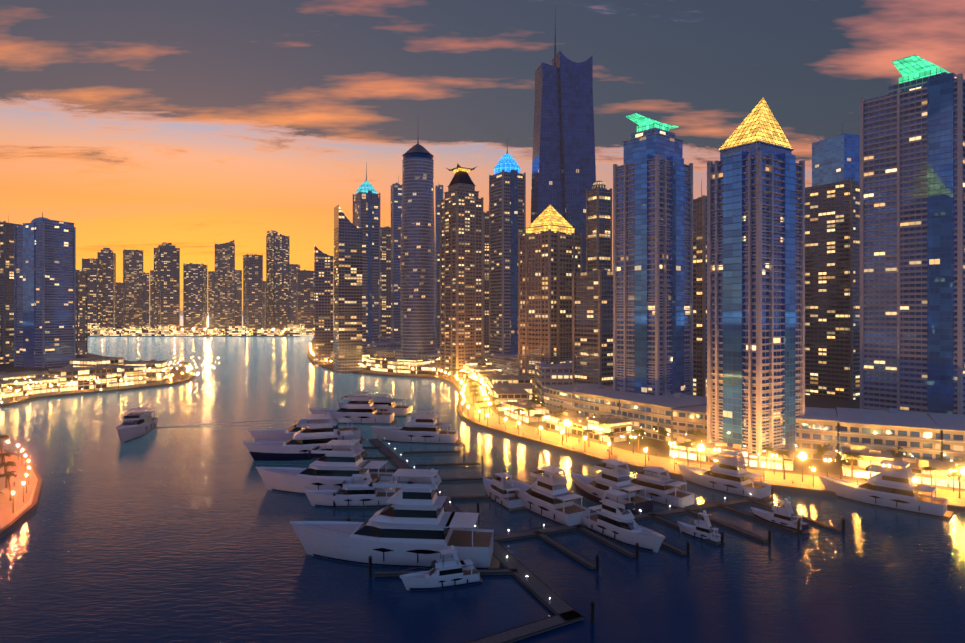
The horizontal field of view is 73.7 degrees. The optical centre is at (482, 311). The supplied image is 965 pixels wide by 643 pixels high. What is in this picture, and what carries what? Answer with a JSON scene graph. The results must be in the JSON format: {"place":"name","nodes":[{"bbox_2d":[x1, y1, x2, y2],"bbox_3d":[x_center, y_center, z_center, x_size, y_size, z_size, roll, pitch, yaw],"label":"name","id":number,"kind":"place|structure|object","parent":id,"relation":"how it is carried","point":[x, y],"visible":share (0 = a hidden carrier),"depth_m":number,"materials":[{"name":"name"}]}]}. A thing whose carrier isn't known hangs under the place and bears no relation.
{"place":"outdoors","nodes":[
{"label":"outdoors","id":0,"kind":"place"},
{"bbox_2d":[0,353,193,528],"bbox_3d":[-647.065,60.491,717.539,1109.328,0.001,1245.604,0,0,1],"label":"promenade pavement","id":1,"kind":"structure","parent":0,"point":[6,509],"depth_m":235.32,"materials":[{"name":"concrete"}]},
{"bbox_2d":[0,435,11,462],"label":"palm","id":2,"kind":"object","parent":1,"relation":"on","point":[4,437],"visible":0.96,"depth_m":253.75,"materials":[{"name":"plant"}]},
{"bbox_2d":[0,453,13,472],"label":"palm","id":3,"kind":"object","parent":1,"relation":"on","point":[4,454],"visible":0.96,"depth_m":237.27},
{"bbox_2d":[0,461,15,487],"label":"palm","id":4,"kind":"object","parent":1,"relation":"on","point":[8,464],"visible":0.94,"depth_m":220.34,"materials":[{"name":"plant"}]},
{"bbox_2d":[0,471,17,500],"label":"palm","id":5,"kind":"object","parent":1,"relation":"on","point":[5,474],"visible":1,"depth_m":205.03,"materials":[{"name":"plant"}]},
{"bbox_2d":[6,385,15,399],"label":"palm","id":6,"kind":"object","parent":1,"relation":"on","point":[12,386],"visible":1,"depth_m":437.62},
{"bbox_2d":[7,441,29,512],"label":"lamps","id":7,"kind":"object","parent":1,"relation":"on","point":[23,483],"visible":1,"depth_m":213.95,"materials":[{"name":"grey"}]},
{"bbox_2d":[1,364,191,403],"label":"lamps","id":8,"kind":"object","parent":1,"relation":"on","point":[75,384],"visible":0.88,"depth_m":450.08,"materials":[{"name":"yellow"}]},
{"bbox_2d":[0,370,193,526],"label":"railing","id":9,"kind":"object","parent":1,"relation":"on","point":[25,505],"visible":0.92,"depth_m":266.86,"materials":[{"name":"silver metal"}]},
{"bbox_2d":[0,360,215,402],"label":"sparkle","id":10,"kind":"object","parent":1,"relation":"on","point":[107,383],"visible":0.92,"depth_m":498.95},
{"bbox_2d":[149,310,333,315],"bbox_3d":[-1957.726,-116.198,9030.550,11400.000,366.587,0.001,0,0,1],"label":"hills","id":11,"kind":"structure","parent":0,"point":[181,313],"depth_m":9067.68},
{"bbox_2d":[0,312,964,642],"bbox_3d":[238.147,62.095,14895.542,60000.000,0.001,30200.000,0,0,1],"label":"water","id":12,"kind":"structure","parent":0,"point":[162,532],"depth_m":165.50,"materials":[{"name":"blue liquid"}]},
{"bbox_2d":[116,406,157,442],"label":"cruising yacht","id":13,"kind":"object","parent":12,"relation":"on","point":[138,422],"visible":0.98,"depth_m":316.83,"materials":[{"name":"white plastic"}]},
{"bbox_2d":[156,418,299,427],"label":"boat wake","id":14,"kind":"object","parent":12,"relation":"on","point":[196,425],"depth_m":349.17,"materials":[{"name":"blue liquid"}]},
{"bbox_2d":[243,414,367,460],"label":"yacht","id":15,"kind":"object","parent":12,"relation":"on","point":[300,444],"visible":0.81,"depth_m":268.79,"materials":[{"name":"white plastic"}]},
{"bbox_2d":[249,412,364,441],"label":"yacht","id":16,"kind":"object","parent":12,"relation":"on","point":[277,435],"visible":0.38,"depth_m":297.89,"materials":[{"name":"white plastic"}]},
{"bbox_2d":[256,439,400,494],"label":"yacht","id":17,"kind":"object","parent":12,"relation":"on","point":[338,464],"visible":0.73,"depth_m":217.80,"materials":[{"name":"white plastic"}]},
{"bbox_2d":[304,466,394,507],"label":"yacht","id":18,"kind":"object","parent":12,"relation":"on","point":[353,492],"visible":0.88,"depth_m":203.64,"materials":[{"name":"white plastic"}]},
{"bbox_2d":[309,391,397,424],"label":"yacht","id":19,"kind":"object","parent":12,"relation":"on","point":[359,409],"visible":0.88,"depth_m":354.18,"materials":[{"name":"white plastic"}]},
{"bbox_2d":[337,393,411,416],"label":"yacht","id":20,"kind":"object","parent":12,"relation":"on","point":[400,410],"visible":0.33,"depth_m":380.89,"materials":[{"name":"white plastic"}]},
{"bbox_2d":[290,468,499,568],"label":"yacht","id":21,"kind":"object","parent":12,"relation":"on","point":[413,524],"visible":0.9,"depth_m":157.66,"materials":[{"name":"white plastic"}]},
{"bbox_2d":[372,407,461,443],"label":"yacht","id":22,"kind":"object","parent":12,"relation":"on","point":[422,428],"visible":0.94,"depth_m":302.71,"materials":[{"name":"white plastic"}]},
{"bbox_2d":[400,545,482,589],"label":"yacht","id":23,"kind":"object","parent":12,"relation":"on","point":[443,573],"visible":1,"depth_m":144.82,"materials":[{"name":"white plastic"}]},
{"bbox_2d":[483,472,525,510],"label":"yacht","id":24,"kind":"object","parent":12,"relation":"on","point":[501,492],"visible":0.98,"depth_m":206.65,"materials":[{"name":"white plastic"}]},
{"bbox_2d":[509,465,588,525],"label":"yacht","id":25,"kind":"object","parent":12,"relation":"on","point":[550,497],"visible":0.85,"depth_m":193.03,"materials":[{"name":"white plastic"}]},
{"bbox_2d":[308,437,844,642],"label":"marina docks","id":26,"kind":"object","parent":12,"relation":"on","point":[563,610],"visible":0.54,"depth_m":172.36,"materials":[{"name":"brown wood"}]},
{"bbox_2d":[384,439,751,603],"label":"dock lights","id":27,"kind":"object","parent":26,"relation":"on","point":[544,526],"visible":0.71,"depth_m":187.67,"materials":[{"name":"silver metal"}]},
{"bbox_2d":[570,453,653,514],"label":"yacht","id":28,"kind":"object","parent":12,"relation":"on","point":[616,477],"visible":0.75,"depth_m":204.76,"materials":[{"name":"white plastic"}]},
{"bbox_2d":[582,487,664,552],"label":"yacht","id":29,"kind":"object","parent":12,"relation":"on","point":[612,517],"visible":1,"depth_m":174.16,"materials":[{"name":"white plastic"}]},
{"bbox_2d":[630,466,696,507],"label":"yacht","id":30,"kind":"object","parent":12,"relation":"on","point":[661,489],"visible":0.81,"depth_m":207.82,"materials":[{"name":"white plastic"}]},
{"bbox_2d":[677,508,724,543],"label":"yacht","id":31,"kind":"object","parent":12,"relation":"on","point":[701,530],"visible":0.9,"depth_m":175.02,"materials":[{"name":"white plastic"}]},
{"bbox_2d":[677,450,774,500],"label":"yacht","id":32,"kind":"object","parent":12,"relation":"on","point":[729,475],"visible":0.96,"depth_m":219.83,"materials":[{"name":"white plastic"}]},
{"bbox_2d":[751,498,810,533],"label":"yacht","id":33,"kind":"object","parent":12,"relation":"on","point":[782,516],"visible":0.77,"depth_m":184.17,"materials":[{"name":"white plastic"}]},
{"bbox_2d":[818,460,952,517],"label":"yacht","id":34,"kind":"object","parent":12,"relation":"on","point":[893,488],"visible":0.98,"depth_m":202.44,"materials":[{"name":"white plastic"}]},
{"bbox_2d":[0,326,964,537],"bbox_3d":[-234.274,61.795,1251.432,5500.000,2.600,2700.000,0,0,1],"label":"ground","id":35,"kind":"structure","parent":0,"point":[660,448],"depth_m":295.68,"materials":[{"name":"concrete"}]},
{"bbox_2d":[0,218,22,363],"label":"tower","id":36,"kind":"structure","parent":35,"relation":"on","point":[6,293],"depth_m":741.79,"materials":[{"name":"beige stone"}]},
{"bbox_2d":[14,212,75,367],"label":"tower","id":37,"kind":"structure","parent":35,"relation":"on","point":[44,292],"depth_m":691.79,"materials":[{"name":"teal"}]},
{"bbox_2d":[0,356,127,379],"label":"building","id":38,"kind":"structure","parent":35,"relation":"on","point":[91,361],"depth_m":537.83,"materials":[{"name":"beige stone"}]},
{"bbox_2d":[76,270,87,354],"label":"tower","id":39,"kind":"structure","parent":35,"relation":"on","point":[81,312],"depth_m":905.18,"materials":[{"name":"beige stone"}]},
{"bbox_2d":[0,359,170,397],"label":"waterfront buildings","id":40,"kind":"structure","parent":35,"relation":"on","point":[133,372],"depth_m":501.39,"materials":[{"name":"beige stone"}]},
{"bbox_2d":[82,258,102,327],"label":"tower","id":41,"kind":"structure","parent":35,"relation":"on","point":[93,267],"depth_m":1699.22,"materials":[{"name":"beige stone"}]},
{"bbox_2d":[97,248,115,328],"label":"tower","id":42,"kind":"structure","parent":35,"relation":"on","point":[107,256],"depth_m":1761.23,"materials":[{"name":"concrete"}]},
{"bbox_2d":[116,282,122,326],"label":"tower","id":43,"kind":"structure","parent":35,"relation":"on","point":[119,304],"depth_m":2437.09,"materials":[{"name":"beige stone"}]},
{"bbox_2d":[123,249,142,328],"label":"tower","id":44,"kind":"structure","parent":35,"relation":"on","point":[132,288],"depth_m":1814.31,"materials":[{"name":"beige stone"}]},
{"bbox_2d":[143,272,149,326],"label":"tower","id":45,"kind":"structure","parent":35,"relation":"on","point":[146,298],"depth_m":2330.29,"materials":[{"name":"concrete"}]},
{"bbox_2d":[150,270,153,327],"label":"tower","id":46,"kind":"structure","parent":35,"relation":"on","point":[152,298],"depth_m":2371.73,"materials":[{"name":"beige stone"}]},
{"bbox_2d":[154,242,179,330],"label":"tower","id":47,"kind":"structure","parent":35,"relation":"on","point":[166,283],"depth_m":1695.72,"materials":[{"name":"beige stone"}]},
{"bbox_2d":[183,263,206,331],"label":"tower","id":48,"kind":"structure","parent":35,"relation":"on","point":[194,296],"depth_m":1747.71,"materials":[{"name":"concrete"}]},
{"bbox_2d":[88,323,333,335],"bbox_3d":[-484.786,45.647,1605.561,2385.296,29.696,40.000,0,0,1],"label":"waterfront buildings","id":49,"kind":"structure","parent":35,"relation":"on","point":[94,329],"depth_m":1591.12,"materials":[{"name":"beige stone"}]},
{"bbox_2d":[208,271,214,328],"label":"tower","id":50,"kind":"structure","parent":35,"relation":"on","point":[211,299],"depth_m":2164.64,"materials":[{"name":"beige stone"}]},
{"bbox_2d":[215,240,234,331],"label":"tower","id":51,"kind":"structure","parent":35,"relation":"on","point":[224,285],"depth_m":1805.81,"materials":[{"name":"beige stone"}]},
{"bbox_2d":[235,270,241,325],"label":"tower","id":52,"kind":"structure","parent":35,"relation":"on","point":[238,297],"depth_m":2381.70,"materials":[{"name":"beige stone"}]},
{"bbox_2d":[243,254,262,333],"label":"tower","id":53,"kind":"structure","parent":35,"relation":"on","point":[253,292],"depth_m":1692.36,"materials":[{"name":"beige stone"}]},
{"bbox_2d":[263,281,265,327],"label":"tower","id":54,"kind":"structure","parent":35,"relation":"on","point":[264,304],"depth_m":2297.80,"materials":[{"name":"concrete"}]},
{"bbox_2d":[266,230,289,331],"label":"tower","id":55,"kind":"structure","parent":35,"relation":"on","point":[277,281],"depth_m":1751.45,"materials":[{"name":"concrete"}]},
{"bbox_2d":[290,264,299,323],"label":"tower","id":56,"kind":"structure","parent":35,"relation":"on","point":[294,268],"depth_m":2304.54,"materials":[{"name":"beige stone"}]},
{"bbox_2d":[296,270,313,328],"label":"tower","id":57,"kind":"structure","parent":35,"relation":"on","point":[305,297],"depth_m":1682.77,"materials":[{"name":"beige stone"}]},
{"bbox_2d":[314,245,333,367],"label":"tower","id":58,"kind":"structure","parent":35,"relation":"on","point":[323,307],"depth_m":710.45,"materials":[{"name":"silver metal"}]},
{"bbox_2d":[333,205,362,373],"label":"tower","id":59,"kind":"structure","parent":35,"relation":"on","point":[348,297],"depth_m":639.34,"materials":[{"name":"silver metal"}]},
{"bbox_2d":[353,162,379,352],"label":"tower","id":60,"kind":"structure","parent":35,"relation":"on","point":[366,207],"depth_m":749.48,"materials":[{"name":"teal"}]},
{"bbox_2d":[310,344,433,376],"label":"lamps","id":61,"kind":"object","parent":35,"relation":"on","point":[361,364],"visible":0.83,"depth_m":707.26,"materials":[{"name":"yellow"}]},
{"bbox_2d":[380,226,390,337],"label":"tower","id":62,"kind":"structure","parent":35,"relation":"on","point":[385,282],"depth_m":891.44,"materials":[{"name":"beige stone"}]},
{"bbox_2d":[391,176,401,341],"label":"tower","id":63,"kind":"structure","parent":35,"relation":"on","point":[396,200],"depth_m":813.04,"materials":[{"name":"grey"}]},
{"bbox_2d":[400,137,435,357],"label":"round tower","id":64,"kind":"structure","parent":35,"relation":"on","point":[417,286],"depth_m":663.50,"materials":[{"name":"grey"}]},
{"bbox_2d":[333,342,532,410],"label":"shops","id":65,"kind":"structure","parent":35,"relation":"on","point":[512,388],"depth_m":571.77,"materials":[{"name":"beige stone"}]},
{"bbox_2d":[435,182,442,347],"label":"tower","id":66,"kind":"structure","parent":35,"relation":"on","point":[438,192],"depth_m":824.12,"materials":[{"name":"grey"}]},
{"bbox_2d":[440,163,482,376],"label":"tower","id":67,"kind":"structure","parent":35,"relation":"on","point":[461,272],"depth_m":597.90,"materials":[{"name":"beige stone"}]},
{"bbox_2d":[366,337,571,403],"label":"podium","id":68,"kind":"object","parent":35,"relation":"on","point":[558,374],"visible":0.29,"depth_m":564.84,"materials":[{"name":"concrete"}]},
{"bbox_2d":[483,211,488,352],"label":"tower","id":69,"kind":"structure","parent":35,"relation":"on","point":[486,282],"depth_m":790.78,"materials":[{"name":"beige stone"}]},
{"bbox_2d":[489,148,525,354],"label":"tower","id":70,"kind":"structure","parent":35,"relation":"on","point":[507,202],"depth_m":626.23,"materials":[{"name":"blue"}]},
{"bbox_2d":[505,401,515,416],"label":"palm","id":71,"kind":"object","parent":35,"relation":"on","point":[510,402],"visible":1,"depth_m":365.88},
{"bbox_2d":[525,407,534,424],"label":"palm","id":72,"kind":"object","parent":35,"relation":"on","point":[529,409],"visible":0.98,"depth_m":339.70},
{"bbox_2d":[518,205,581,396],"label":"tower","id":73,"kind":"structure","parent":35,"relation":"on","point":[549,251],"depth_m":455.71,"materials":[{"name":"beige stone"}]},
{"bbox_2d":[552,414,562,431],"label":"palm","id":74,"kind":"object","parent":35,"relation":"on","point":[556,415],"visible":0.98,"depth_m":318.96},
{"bbox_2d":[531,22,595,272],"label":"tall tower","id":75,"kind":"structure","parent":35,"relation":"on","point":[563,170],"depth_m":583.88,"materials":[{"name":"glass"},{"name":"metal"}]},
{"bbox_2d":[572,269,612,386],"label":"tower","id":76,"kind":"structure","parent":35,"relation":"on","point":[592,327],"depth_m":405.92,"materials":[{"name":"beige stone"}]},
{"bbox_2d":[586,181,611,271],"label":"tower","id":77,"kind":"structure","parent":35,"relation":"on","point":[598,225],"depth_m":511.20,"materials":[{"name":"beige stone"}]},
{"bbox_2d":[597,420,608,441],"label":"palm","id":78,"kind":"object","parent":35,"relation":"on","point":[601,422],"visible":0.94,"depth_m":296.72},
{"bbox_2d":[631,430,645,452],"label":"palm","id":79,"kind":"object","parent":35,"relation":"on","point":[639,432],"visible":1,"depth_m":274.80,"materials":[{"name":"plant"}]},
{"bbox_2d":[613,113,692,395],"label":"tower","id":80,"kind":"structure","parent":35,"relation":"on","point":[653,265],"depth_m":345.15,"materials":[{"name":"blue"}]},
{"bbox_2d":[656,423,668,441],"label":"tree","id":81,"kind":"object","parent":35,"relation":"on","point":[662,432],"visible":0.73,"depth_m":296.31,"materials":[{"name":"green plant"}]},
{"bbox_2d":[441,370,916,486],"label":"lamps","id":82,"kind":"object","parent":35,"relation":"on","point":[674,455],"visible":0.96,"depth_m":289.05,"materials":[{"name":"yellow"}]},
{"bbox_2d":[688,429,706,438],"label":"tree","id":83,"kind":"object","parent":35,"relation":"on","point":[698,433],"visible":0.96,"depth_m":281.29,"materials":[{"name":"green plant"}]},
{"bbox_2d":[690,438,705,460],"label":"palm","id":84,"kind":"object","parent":35,"relation":"on","point":[698,441],"visible":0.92,"depth_m":259.09,"materials":[{"name":"plant"}]},
{"bbox_2d":[693,181,706,396],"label":"tower","id":85,"kind":"structure","parent":35,"relation":"on","point":[699,296],"depth_m":418.81,"materials":[{"name":"beige stone"}]},
{"bbox_2d":[461,370,956,491],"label":"lamps","id":86,"kind":"object","parent":35,"relation":"on","point":[484,394],"visible":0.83,"depth_m":323.33,"materials":[{"name":"yellow"}]},
{"bbox_2d":[503,399,964,487],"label":"shops","id":87,"kind":"structure","parent":35,"relation":"on","point":[581,424],"depth_m":255.82,"materials":[{"name":"beige stone"}]},
{"bbox_2d":[542,384,964,462],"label":"podium","id":88,"kind":"object","parent":35,"relation":"on","point":[932,436],"visible":0.75,"depth_m":271.43,"materials":[{"name":"concrete"}]},
{"bbox_2d":[707,98,804,467],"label":"tower","id":89,"kind":"structure","parent":35,"relation":"on","point":[756,288],"depth_m":258.75,"materials":[{"name":"blue"}]},
{"bbox_2d":[762,446,774,468],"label":"palm","id":90,"kind":"object","parent":35,"relation":"on","point":[768,448],"visible":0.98,"depth_m":246.90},
{"bbox_2d":[814,442,829,460],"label":"tree","id":91,"kind":"object","parent":35,"relation":"on","point":[820,451],"visible":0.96,"depth_m":258.61,"materials":[{"name":"green plant"}]},
{"bbox_2d":[805,178,859,399],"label":"tower","id":92,"kind":"structure","parent":35,"relation":"on","point":[832,290],"depth_m":449.65,"materials":[{"name":"black stone"}]},
{"bbox_2d":[812,130,859,185],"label":"tower","id":93,"kind":"structure","parent":35,"relation":"on","point":[835,159],"depth_m":538.60,"materials":[{"name":"blue"}]},
{"bbox_2d":[843,452,864,478],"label":"palm","id":94,"kind":"object","parent":35,"relation":"on","point":[852,454],"visible":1,"depth_m":231.67,"materials":[{"name":"plant"}]},
{"bbox_2d":[889,445,904,457],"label":"tree","id":95,"kind":"object","parent":35,"relation":"on","point":[897,454],"visible":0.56,"depth_m":244.40,"materials":[{"name":"green plant"}]},
{"bbox_2d":[860,55,964,414],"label":"tower","id":96,"kind":"structure","parent":35,"relation":"on","point":[912,240],"depth_m":308.51,"materials":[{"name":"blue"}]},
{"bbox_2d":[920,467,940,485],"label":"palm","id":97,"kind":"object","parent":35,"relation":"on","point":[928,468],"visible":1,"depth_m":220.56,"materials":[{"name":"plant"}]},
{"bbox_2d":[0,0,964,311],"label":"sky","id":98,"kind":"structure","parent":0,"point":[194,126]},
{"bbox_2d":[308,339,964,505],"bbox_3d":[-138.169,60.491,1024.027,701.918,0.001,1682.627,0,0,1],"label":"promenade pavement","id":99,"kind":"structure","parent":0,"point":[950,496],"depth_m":283.29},
{"bbox_2d":[470,394,480,409],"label":"palm","id":100,"kind":"object","parent":99,"relation":"on","point":[476,395],"visible":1,"depth_m":392.18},
{"bbox_2d":[491,404,503,423],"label":"palm","id":101,"kind":"object","parent":99,"relation":"on","point":[496,405],"visible":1,"depth_m":344.31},
{"bbox_2d":[512,409,524,428],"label":"palm","id":102,"kind":"object","parent":99,"relation":"on","point":[518,410],"visible":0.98,"depth_m":329.98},
{"bbox_2d":[532,414,544,434],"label":"palm","id":103,"kind":"object","parent":99,"relation":"on","point":[538,416],"visible":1,"depth_m":313.62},
{"bbox_2d":[555,420,564,439],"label":"palm","id":104,"kind":"object","parent":99,"relation":"on","point":[561,421],"visible":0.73,"depth_m":299.28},
{"bbox_2d":[585,430,594,446],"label":"palm","id":105,"kind":"object","parent":99,"relation":"on","point":[590,431],"visible":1,"depth_m":286.76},
{"bbox_2d":[604,432,614,454],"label":"palm","id":106,"kind":"object","parent":99,"relation":"on","point":[609,434],"visible":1,"depth_m":271.29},
{"bbox_2d":[641,443,654,460],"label":"palm","id":107,"kind":"object","parent":99,"relation":"on","point":[647,444],"visible":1,"depth_m":259.94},
{"bbox_2d":[677,442,692,465],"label":"palm","id":108,"kind":"object","parent":99,"relation":"on","point":[685,444],"visible":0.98,"depth_m":245.34,"materials":[{"name":"plant"}]},
{"bbox_2d":[441,377,964,503],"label":"railing","id":109,"kind":"object","parent":99,"relation":"on","point":[625,460],"visible":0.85,"depth_m":266.05,"materials":[{"name":"silver metal"}]},
{"bbox_2d":[564,420,964,481],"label":"flood lamps","id":110,"kind":"object","parent":99,"relation":"on","point":[802,456],"visible":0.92,"depth_m":228.13,"materials":[{"name":"grey"}]},
{"bbox_2d":[772,450,792,479],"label":"palm","id":111,"kind":"object","parent":99,"relation":"on","point":[782,452],"visible":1,"depth_m":231.43,"materials":[{"name":"plant"}]},
{"bbox_2d":[832,459,850,478],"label":"palm","id":112,"kind":"object","parent":99,"relation":"on","point":[841,461],"visible":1,"depth_m":223.47,"materials":[{"name":"plant"}]},
{"bbox_2d":[947,471,964,497],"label":"palm","id":113,"kind":"object","parent":99,"relation":"on","point":[958,474],"visible":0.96,"depth_m":207.76,"materials":[{"name":"plant"}]}
]}

